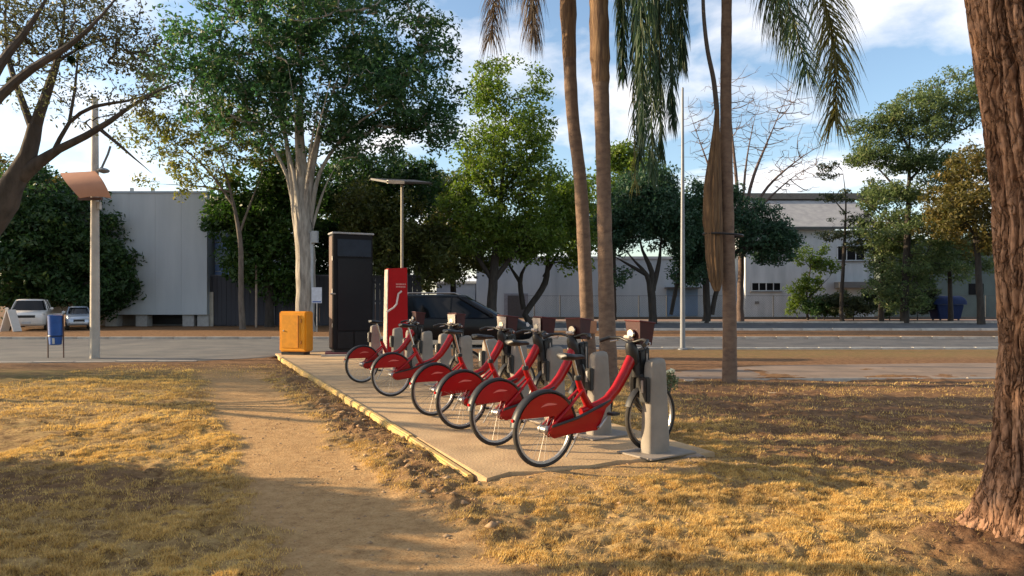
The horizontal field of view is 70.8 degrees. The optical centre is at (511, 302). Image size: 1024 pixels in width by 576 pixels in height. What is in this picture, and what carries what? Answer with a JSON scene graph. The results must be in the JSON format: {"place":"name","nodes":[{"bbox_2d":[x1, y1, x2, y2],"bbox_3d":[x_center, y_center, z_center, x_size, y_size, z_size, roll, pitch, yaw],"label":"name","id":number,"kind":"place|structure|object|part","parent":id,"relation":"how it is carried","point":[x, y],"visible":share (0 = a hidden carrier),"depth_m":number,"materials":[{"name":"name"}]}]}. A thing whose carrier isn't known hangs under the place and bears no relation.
{"place":"outdoors","nodes":[
{"label":"outdoors","id":0,"kind":"place"},
{"bbox_2d":[215,231,287,325],"bbox_3d":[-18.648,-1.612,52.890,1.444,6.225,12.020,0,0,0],"label":"office building","id":1,"kind":"structure","parent":0,"point":[218,270],"depth_m":46.91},
{"bbox_2d":[310,219,318,311],"bbox_3d":[-10.416,-1.453,37.745,0.540,5.907,0.370,0,0,0],"label":"sign pole","id":2,"kind":"object","parent":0,"point":[314,236],"visible":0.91,"depth_m":37.69,"materials":[{"name":"grey metal"}]},
{"bbox_2d":[435,281,475,300],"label":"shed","id":3,"kind":"structure","parent":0,"point":[467,288],"depth_m":78.00,"materials":[{"name":"white metal"}]},
{"bbox_2d":[275,352,714,483],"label":"station pavement","id":4,"kind":"structure","parent":0,"point":[468,454],"depth_m":8.06,"materials":[{"name":"concrete"}]},
{"bbox_2d":[280,311,312,354],"bbox_3d":[-6.084,0.868,20.285,0.840,1.265,0.452,0,0,15],"label":"orange cabinet","id":5,"kind":"object","parent":4,"relation":"on","point":[296,332],"visible":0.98,"depth_m":20.09,"materials":[{"name":"metal"}]},
{"bbox_3d":[-6.164,0.800,20.101,0.600,0.920,0.020,0,0,15],"label":"door","id":6,"kind":"part","parent":5,"relation":"part of","materials":[{"name":"orange metal"}]},
{"bbox_2d":[321,350,382,356],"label":"totem plinth","id":7,"kind":"structure","parent":4,"relation":"on","point":[328,353],"depth_m":19.67,"materials":[{"name":"concrete"}]},
{"bbox_2d":[328,232,373,351],"bbox_3d":[-4.569,-0.299,20.330,1.233,3.335,0.578,0,0,-27],"label":"advertising totem","id":8,"kind":"object","parent":7,"relation":"on","point":[350,285],"visible":0.84,"depth_m":20.09,"materials":[{"name":"grey metal"}]},
{"bbox_2d":[363,325,380,362],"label":"bike dock","id":9,"kind":"object","parent":4,"relation":"on","point":[373,338],"visible":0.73,"depth_m":17.41,"materials":[{"name":"metal"}]},
{"bbox_2d":[344,311,434,382],"bbox_3d":[-2.156,0.803,13.408,0.636,1.288,1.961,0,0,39],"label":"share bicycle","id":10,"kind":"object","parent":4,"relation":"on","point":[369,354],"visible":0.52,"depth_m":13.19,"materials":[{"name":"metal"}]},
{"bbox_2d":[383,327,403,370],"bbox_3d":[-2.459,0.989,15.579,0.620,0.917,0.460,0,0,-35],"label":"bike dock","id":11,"kind":"object","parent":4,"relation":"on","point":[395,340],"visible":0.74,"depth_m":15.49,"materials":[{"name":"metal"}]},
{"bbox_2d":[371,178,431,355],"bbox_3d":[-2.592,-0.772,16.858,1.180,4.445,0.815,0,0,-39],"label":"payment totem","id":12,"kind":"object","parent":4,"relation":"on","point":[395,299],"visible":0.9,"depth_m":16.62,"materials":[{"name":"plastic"}]},
{"bbox_2d":[403,329,417,366],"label":"bike dock","id":13,"kind":"object","parent":4,"relation":"on","point":[408,349],"visible":0.23,"depth_m":14.52,"materials":[{"name":"metal"}]},
{"bbox_2d":[369,313,478,396],"bbox_3d":[-1.327,0.804,11.524,1.958,1.286,0.626,0,0,-19],"label":"share bicycle","id":14,"kind":"object","parent":4,"relation":"on","point":[401,364],"visible":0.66,"depth_m":11.24,"materials":[{"name":"metal"}]},
{"bbox_2d":[418,331,432,360],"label":"bike dock","id":15,"kind":"object","parent":4,"relation":"on","point":[425,346],"visible":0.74,"depth_m":13.57,"materials":[{"name":"metal"}]},
{"bbox_2d":[424,333,451,386],"bbox_3d":[-1.174,0.989,12.703,0.620,0.917,0.460,0,0,-35],"label":"bike dock","id":16,"kind":"object","parent":4,"relation":"on","point":[446,357],"visible":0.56,"depth_m":12.62,"materials":[{"name":"metal"}]},
{"bbox_2d":[455,335,472,393],"bbox_3d":[-0.746,0.989,11.745,0.620,0.917,0.460,0,0,-35],"label":"bike dock","id":17,"kind":"object","parent":4,"relation":"on","point":[465,345],"visible":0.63,"depth_m":11.67,"materials":[{"name":"metal"}]},
{"bbox_2d":[409,315,535,415],"bbox_3d":[-0.463,0.805,9.579,2.006,1.285,0.684,0,2,-37],"label":"share bicycle","id":18,"kind":"object","parent":4,"relation":"on","point":[433,371],"visible":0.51,"depth_m":9.40,"materials":[{"name":"metal"}]},
{"bbox_2d":[479,339,497,378],"bbox_3d":[-0.317,0.989,10.786,0.620,0.917,0.460,0,0,-35],"label":"bike dock","id":19,"kind":"object","parent":4,"relation":"on","point":[483,355],"visible":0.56,"depth_m":10.70,"materials":[{"name":"metal"}]},
{"bbox_2d":[433,316,575,428],"bbox_3d":[-0.034,0.804,8.619,2.006,1.285,0.682,0,1,-33],"label":"share bicycle","id":20,"kind":"object","parent":4,"relation":"on","point":[469,381],"visible":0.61,"depth_m":8.41,"materials":[{"name":"metal"}]},
{"bbox_2d":[492,345,528,409],"bbox_3d":[0.111,0.989,9.827,0.620,0.917,0.460,0,0,-35],"label":"bike dock","id":21,"kind":"object","parent":4,"relation":"on","point":[514,362],"visible":0.41,"depth_m":9.73,"materials":[{"name":"metal"}]},
{"bbox_2d":[466,318,612,445],"bbox_3d":[0.372,0.804,7.692,2.006,1.285,0.679,0,-2,-38],"label":"share bicycle","id":22,"kind":"object","parent":4,"relation":"on","point":[507,393],"visible":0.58,"depth_m":7.45,"materials":[{"name":"metal"}]},
{"bbox_2d":[527,346,564,424],"bbox_3d":[0.540,0.989,8.869,0.620,0.917,0.460,0,0,-35],"label":"bike dock","id":23,"kind":"object","parent":4,"relation":"on","point":[551,365],"visible":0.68,"depth_m":8.78,"materials":[{"name":"metal"}]},
{"bbox_2d":[510,319,674,467],"bbox_3d":[0.816,0.804,6.712,2.006,1.285,0.684,0,1,-35],"label":"share bicycle","id":24,"kind":"object","parent":4,"relation":"on","point":[556,408],"visible":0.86,"depth_m":6.54,"materials":[{"name":"metal"}]},
{"bbox_2d":[573,351,634,440],"bbox_3d":[0.968,0.989,7.910,0.620,0.917,0.460,0,0,-35],"label":"bike dock","id":25,"kind":"object","parent":4,"relation":"on","point":[597,385],"visible":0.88,"depth_m":7.82,"materials":[{"name":"metal"}]},
{"bbox_2d":[617,358,696,460],"bbox_3d":[1.396,0.989,6.952,0.620,0.917,0.460,0,0,-35],"label":"bike dock","id":26,"kind":"object","parent":4,"relation":"on","point":[655,422],"visible":1,"depth_m":6.86,"materials":[{"name":"metal"}]},
{"bbox_2d":[681,453,705,457],"bbox_3d":[1.712,1.490,6.922,0.321,0.084,0.174,0,0,0],"label":"broken stone","id":27,"kind":"object","parent":4,"relation":"on","point":[695,454],"visible":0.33,"depth_m":6.88,"materials":[{"name":"grey stone"}]},
{"bbox_2d":[0,0,990,294],"label":"sky","id":28,"kind":"structure","parent":0,"point":[907,42],"materials":[{"name":"blue"}]},
{"bbox_2d":[0,339,998,360],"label":"road","id":29,"kind":"structure","parent":0,"point":[9,345],"depth_m":26.55,"materials":[{"name":"grey asphalt"}]},
{"bbox_2d":[0,339,531,361],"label":"road patch","id":30,"kind":"object","parent":29,"relation":"on","point":[203,349],"visible":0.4,"depth_m":22.12,"materials":[{"name":"grey asphalt"}]},
{"bbox_2d":[47,313,63,357],"bbox_3d":[-12.428,0.892,19.600,0.375,1.216,0.375,0,0,41],"label":"litter bin","id":31,"kind":"object","parent":30,"relation":"on","point":[55,328],"visible":0.99,"depth_m":19.49,"materials":[{"name":"blue plastic"}]},
{"bbox_2d":[60,97,111,358],"bbox_3d":[-11.288,-2.025,19.166,1.620,7.050,0.718,0,0,0],"label":"lamp post","id":32,"kind":"object","parent":30,"relation":"on","point":[90,185],"visible":0.95,"depth_m":19.30,"materials":[{"name":"metal"}]},
{"bbox_2d":[407,292,532,340],"bbox_3d":[-1.740,0.570,25.000,4.920,1.853,2.210,0,0,0],"label":"parked car","id":33,"kind":"object","parent":30,"relation":"on","point":[436,309],"visible":0.27,"depth_m":24.23,"materials":[{"name":"black paint"}]},
{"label":"windows","id":34,"kind":"part","parent":33,"relation":"part of","materials":[{"name":"black glass"}]},
{"bbox_2d":[0,305,1023,575],"bbox_3d":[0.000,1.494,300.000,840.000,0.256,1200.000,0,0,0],"label":"ground","id":35,"kind":"structure","parent":0,"point":[322,543],"depth_m":6.43,"materials":[{"name":"brown soil"}]},
{"bbox_2d":[0,310,21,331],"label":"folding board","id":36,"kind":"object","parent":35,"relation":"on","point":[10,317],"visible":1,"depth_m":37.53,"materials":[{"name":"white paint"}]},
{"bbox_2d":[5,299,53,330],"bbox_3d":[-27.055,0.640,40.491,2.260,1.720,4.420,0,0,-28],"label":"parked car","id":37,"kind":"object","parent":35,"relation":"on","point":[33,312],"visible":0.42,"depth_m":39.38,"materials":[{"name":"white paint"}]},
{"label":"windows","id":38,"kind":"part","parent":37,"relation":"part of","materials":[{"name":"black glass"}]},
{"bbox_2d":[0,153,67,195],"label":"tree","id":39,"kind":"object","parent":35,"relation":"on","point":[4,161],"visible":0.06,"depth_m":50.09,"materials":[{"name":"green plant"}]},
{"bbox_2d":[0,160,146,326],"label":"tree","id":40,"kind":"object","parent":35,"relation":"on","point":[44,255],"visible":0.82,"depth_m":43.38,"materials":[{"name":"green plant"}]},
{"bbox_2d":[62,306,89,329],"bbox_3d":[-24.686,0.840,40.992,1.610,1.320,3.920,0,0,-32],"label":"parked car","id":41,"kind":"object","parent":35,"relation":"on","point":[77,316],"visible":0.77,"depth_m":39.64,"materials":[{"name":"silver metal"}]},
{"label":"windows","id":42,"kind":"part","parent":41,"relation":"part of","materials":[{"name":"black glass"}]},
{"bbox_2d":[0,360,196,362],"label":"kerb","id":43,"kind":"structure","parent":35,"relation":"on","point":[105,361],"depth_m":18.16,"materials":[{"name":"concrete"}]},
{"bbox_2d":[0,0,201,235],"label":"tree","id":44,"kind":"object","parent":35,"relation":"on","point":[28,163],"visible":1,"depth_m":14.90,"materials":[{"name":"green plant"}]},
{"bbox_2d":[50,188,224,325],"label":"blind wall building","id":45,"kind":"structure","parent":35,"relation":"on","point":[172,243],"depth_m":46.00,"materials":[{"name":"concrete"}]},
{"bbox_2d":[109,84,292,328],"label":"tree","id":46,"kind":"object","parent":35,"relation":"on","point":[166,131],"visible":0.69,"depth_m":40.74,"materials":[{"name":"green plant"}]},
{"bbox_2d":[255,264,256,327],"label":"wooden post","id":47,"kind":"object","parent":35,"relation":"on","point":[255,298],"visible":0.69,"depth_m":43.95,"materials":[{"name":"grey wood"}]},
{"bbox_2d":[197,143,336,326],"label":"tree","id":48,"kind":"object","parent":35,"relation":"on","point":[267,231],"visible":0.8,"depth_m":44.02,"materials":[{"name":"green plant"}]},
{"bbox_2d":[126,0,473,330],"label":"tree","id":49,"kind":"object","parent":35,"relation":"on","point":[370,72],"visible":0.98,"depth_m":37.02,"materials":[{"name":"green plant"}]},
{"bbox_2d":[208,273,421,325],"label":"board fence","id":50,"kind":"object","parent":35,"relation":"on","point":[223,302],"visible":0.25,"depth_m":46.48,"materials":[{"name":"wood"}]},
{"bbox_2d":[312,287,321,331],"bbox_3d":[-10.140,0.345,37.419,0.520,2.310,0.081,0,0,0],"label":"notice board","id":51,"kind":"object","parent":35,"relation":"on","point":[316,295],"visible":1,"depth_m":37.38,"materials":[{"name":"grey metal"}]},
{"bbox_2d":[294,143,447,307],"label":"tree","id":52,"kind":"object","parent":35,"relation":"on","point":[414,169],"visible":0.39,"depth_m":47.87,"materials":[{"name":"green plant"}]},
{"bbox_2d":[326,177,471,287],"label":"tree","id":53,"kind":"object","parent":35,"relation":"on","point":[428,247],"visible":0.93,"depth_m":44.86,"materials":[{"name":"green plant"}]},
{"bbox_2d":[399,168,510,294],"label":"tree","id":54,"kind":"object","parent":35,"relation":"on","point":[468,263],"visible":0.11,"depth_m":54.64,"materials":[{"name":"green plant"}]},
{"bbox_2d":[126,372,858,575],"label":"soil clods","id":55,"kind":"object","parent":35,"relation":"on","point":[491,524],"visible":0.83,"depth_m":6.00,"materials":[{"name":"brown soil"}]},
{"bbox_2d":[0,336,997,338],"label":"kerb","id":56,"kind":"structure","parent":35,"relation":"on","point":[791,337],"depth_m":29.94,"materials":[{"name":"concrete"}]},
{"bbox_2d":[426,52,573,311],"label":"tree","id":57,"kind":"object","parent":35,"relation":"on","point":[497,152],"visible":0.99,"depth_m":45.05,"materials":[{"name":"green plant"}]},
{"bbox_2d":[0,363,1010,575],"bbox_3d":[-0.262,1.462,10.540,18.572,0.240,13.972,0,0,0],"label":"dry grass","id":58,"kind":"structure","parent":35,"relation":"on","point":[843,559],"depth_m":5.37,"materials":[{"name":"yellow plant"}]},
{"bbox_2d":[0,380,1018,575],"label":"fallen leaves","id":59,"kind":"object","parent":35,"relation":"on","point":[940,550],"visible":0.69,"depth_m":6.38,"materials":[{"name":"brown plant"}]},
{"bbox_2d":[466,173,597,324],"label":"tree","id":60,"kind":"object","parent":35,"relation":"on","point":[567,197],"visible":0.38,"depth_m":49.25,"materials":[{"name":"green plant"}]},
{"bbox_2d":[479,0,596,367],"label":"palm tree","id":61,"kind":"object","parent":35,"relation":"on","point":[568,13],"visible":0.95,"depth_m":14.48,"materials":[{"name":"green plant"}]},
{"bbox_2d":[476,256,737,317],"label":"long wall building","id":62,"kind":"structure","parent":35,"relation":"on","point":[559,286],"depth_m":72.00,"materials":[{"name":"grey paint"}]},
{"bbox_2d":[508,295,523,317],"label":"door","id":63,"kind":"structure","parent":62,"relation":"in","point":[514,308],"depth_m":71.91,"materials":[{"name":"grey metal"}]},
{"bbox_2d":[563,136,664,319],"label":"tree","id":64,"kind":"object","parent":35,"relation":"on","point":[620,159],"visible":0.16,"depth_m":61.08,"materials":[{"name":"green plant"}]},
{"bbox_2d":[589,0,690,384],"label":"palm tree","id":65,"kind":"object","parent":35,"relation":"on","point":[654,23],"visible":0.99,"depth_m":13.47,"materials":[{"name":"green plant"}]},
{"bbox_2d":[589,160,703,323],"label":"tree","id":66,"kind":"object","parent":35,"relation":"on","point":[640,214],"visible":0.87,"depth_m":50.54,"materials":[{"name":"green plant"}]},
{"bbox_2d":[666,368,678,392],"bbox_3d":[2.509,1.268,11.524,0.380,0.466,0.290,0,0,0],"label":"flowering plant","id":67,"kind":"object","parent":35,"relation":"on","point":[671,382],"visible":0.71,"depth_m":11.49,"materials":[{"name":"green plant"}]},
{"bbox_2d":[678,87,687,349],"bbox_3d":[5.476,-2.710,23.100,0.320,8.420,0.312,0,0,0],"label":"lamp post","id":68,"kind":"object","parent":35,"relation":"on","point":[682,297],"visible":0.99,"depth_m":23.05,"materials":[{"name":"white metal"}]},
{"bbox_2d":[662,175,805,322],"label":"tree","id":69,"kind":"object","parent":35,"relation":"on","point":[775,242],"visible":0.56,"depth_m":52.68,"materials":[{"name":"green plant"}]},
{"bbox_2d":[524,321,996,322],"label":"kerb","id":70,"kind":"structure","parent":35,"relation":"on","point":[813,321],"depth_m":53.73,"materials":[{"name":"concrete"}]},
{"bbox_2d":[525,295,995,316],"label":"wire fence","id":71,"kind":"object","parent":35,"relation":"on","point":[638,300],"visible":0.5,"depth_m":66.50,"materials":[{"name":"grey metal"}]},
{"bbox_2d":[530,317,996,318],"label":"kerb wall","id":72,"kind":"structure","parent":35,"relation":"on","point":[774,317],"depth_m":66.30,"materials":[{"name":"grey concrete"}]},
{"bbox_2d":[554,328,997,330],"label":"kerb","id":73,"kind":"structure","parent":35,"relation":"on","point":[820,329],"depth_m":39.12,"materials":[{"name":"grey concrete"}]},
{"bbox_2d":[701,0,868,382],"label":"palm tree","id":74,"kind":"object","parent":35,"relation":"on","point":[719,234],"visible":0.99,"depth_m":13.33,"materials":[{"name":"green plant"}]},
{"bbox_2d":[596,347,997,348],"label":"kerb","id":75,"kind":"structure","parent":35,"relation":"on","point":[821,347],"depth_m":23.23,"materials":[{"name":"grey concrete"}]},
{"bbox_2d":[668,363,996,379],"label":"footpath","id":76,"kind":"structure","parent":35,"relation":"on","point":[956,370],"depth_m":15.69,"materials":[{"name":"grey concrete"}]},
{"bbox_2d":[684,377,994,381],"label":"kerb","id":77,"kind":"structure","parent":35,"relation":"on","point":[831,379],"depth_m":14.13,"materials":[{"name":"concrete"}]},
{"bbox_2d":[909,138,992,324],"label":"tree","id":78,"kind":"object","parent":35,"relation":"on","point":[959,198],"visible":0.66,"depth_m":49.53,"materials":[{"name":"green plant"}]},
{"bbox_2d":[950,0,1023,544],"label":"old tree","id":79,"kind":"object","parent":35,"relation":"on","point":[996,40],"visible":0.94,"depth_m":4.39,"materials":[{"name":"brown plant"}]},
{"bbox_2d":[520,319,996,321],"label":"pavement","id":80,"kind":"structure","parent":0,"point":[796,319],"depth_m":64.67,"materials":[{"name":"concrete"}]},
{"bbox_2d":[680,66,833,320],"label":"bare tree","id":81,"kind":"object","parent":80,"relation":"on","point":[740,299],"visible":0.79,"depth_m":57.89,"materials":[{"name":"brown plant"}]},
{"bbox_2d":[782,242,841,319],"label":"shrub","id":82,"kind":"object","parent":80,"relation":"on","point":[817,263],"visible":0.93,"depth_m":62.76,"materials":[{"name":"green plant"}]},
{"bbox_2d":[799,293,845,319],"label":"bush","id":83,"kind":"object","parent":80,"relation":"on","point":[819,307],"visible":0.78,"depth_m":61.72,"materials":[{"name":"green plant"}]},
{"bbox_2d":[811,160,874,320],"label":"sapling","id":84,"kind":"object","parent":80,"relation":"on","point":[837,234],"visible":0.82,"depth_m":57.90,"materials":[{"name":"green plant"}]},
{"bbox_2d":[820,289,886,320],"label":"bush","id":85,"kind":"object","parent":80,"relation":"on","point":[858,304],"visible":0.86,"depth_m":60.48,"materials":[{"name":"green plant"}]},
{"bbox_2d":[845,174,927,320],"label":"tree","id":86,"kind":"object","parent":80,"relation":"on","point":[893,248],"visible":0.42,"depth_m":56.51,"materials":[{"name":"green plant"}]},
{"bbox_2d":[858,275,917,319],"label":"bush","id":87,"kind":"object","parent":80,"relation":"on","point":[886,314],"visible":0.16,"depth_m":61.13,"materials":[{"name":"green plant"}]},
{"bbox_2d":[836,65,981,322],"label":"tree","id":88,"kind":"object","parent":80,"relation":"on","point":[908,158],"visible":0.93,"depth_m":53.39,"materials":[{"name":"green plant"}]},
{"bbox_2d":[909,280,941,319],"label":"bush","id":89,"kind":"object","parent":80,"relation":"on","point":[932,296],"visible":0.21,"depth_m":61.29,"materials":[{"name":"green plant"}]},
{"bbox_2d":[929,296,966,319],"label":"waste container","id":90,"kind":"object","parent":80,"relation":"on","point":[940,311],"visible":0.66,"depth_m":61.35,"materials":[{"name":"blue plastic"}]},
{"bbox_2d":[902,210,994,320],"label":"tree","id":91,"kind":"object","parent":80,"relation":"on","point":[988,265],"visible":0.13,"depth_m":58.76,"materials":[{"name":"green plant"}]},
{"bbox_2d":[531,323,997,327],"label":"road","id":92,"kind":"structure","parent":0,"point":[820,325],"depth_m":47.73,"materials":[{"name":"grey asphalt"}]},
{"bbox_2d":[735,193,929,316],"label":"white house","id":93,"kind":"structure","parent":0,"point":[808,213],"depth_m":70.10,"materials":[{"name":"paint"}]},
{"bbox_2d":[750,282,782,291],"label":"window","id":94,"kind":"structure","parent":93,"relation":"in","point":[755,286],"depth_m":70.07,"materials":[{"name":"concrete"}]},
{"bbox_2d":[837,245,866,261],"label":"window","id":95,"kind":"structure","parent":93,"relation":"in","point":[850,256],"depth_m":70.07,"materials":[{"name":"glass"}]},
{"bbox_2d":[874,240,995,316],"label":"green grey building","id":96,"kind":"structure","parent":0,"point":[967,292],"depth_m":78.00,"materials":[{"name":"paint"}]},
{"bbox_2d":[969,284,983,294],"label":"window","id":97,"kind":"structure","parent":96,"relation":"in","point":[972,287],"depth_m":77.96,"materials":[{"name":"black glass"}]}
]}

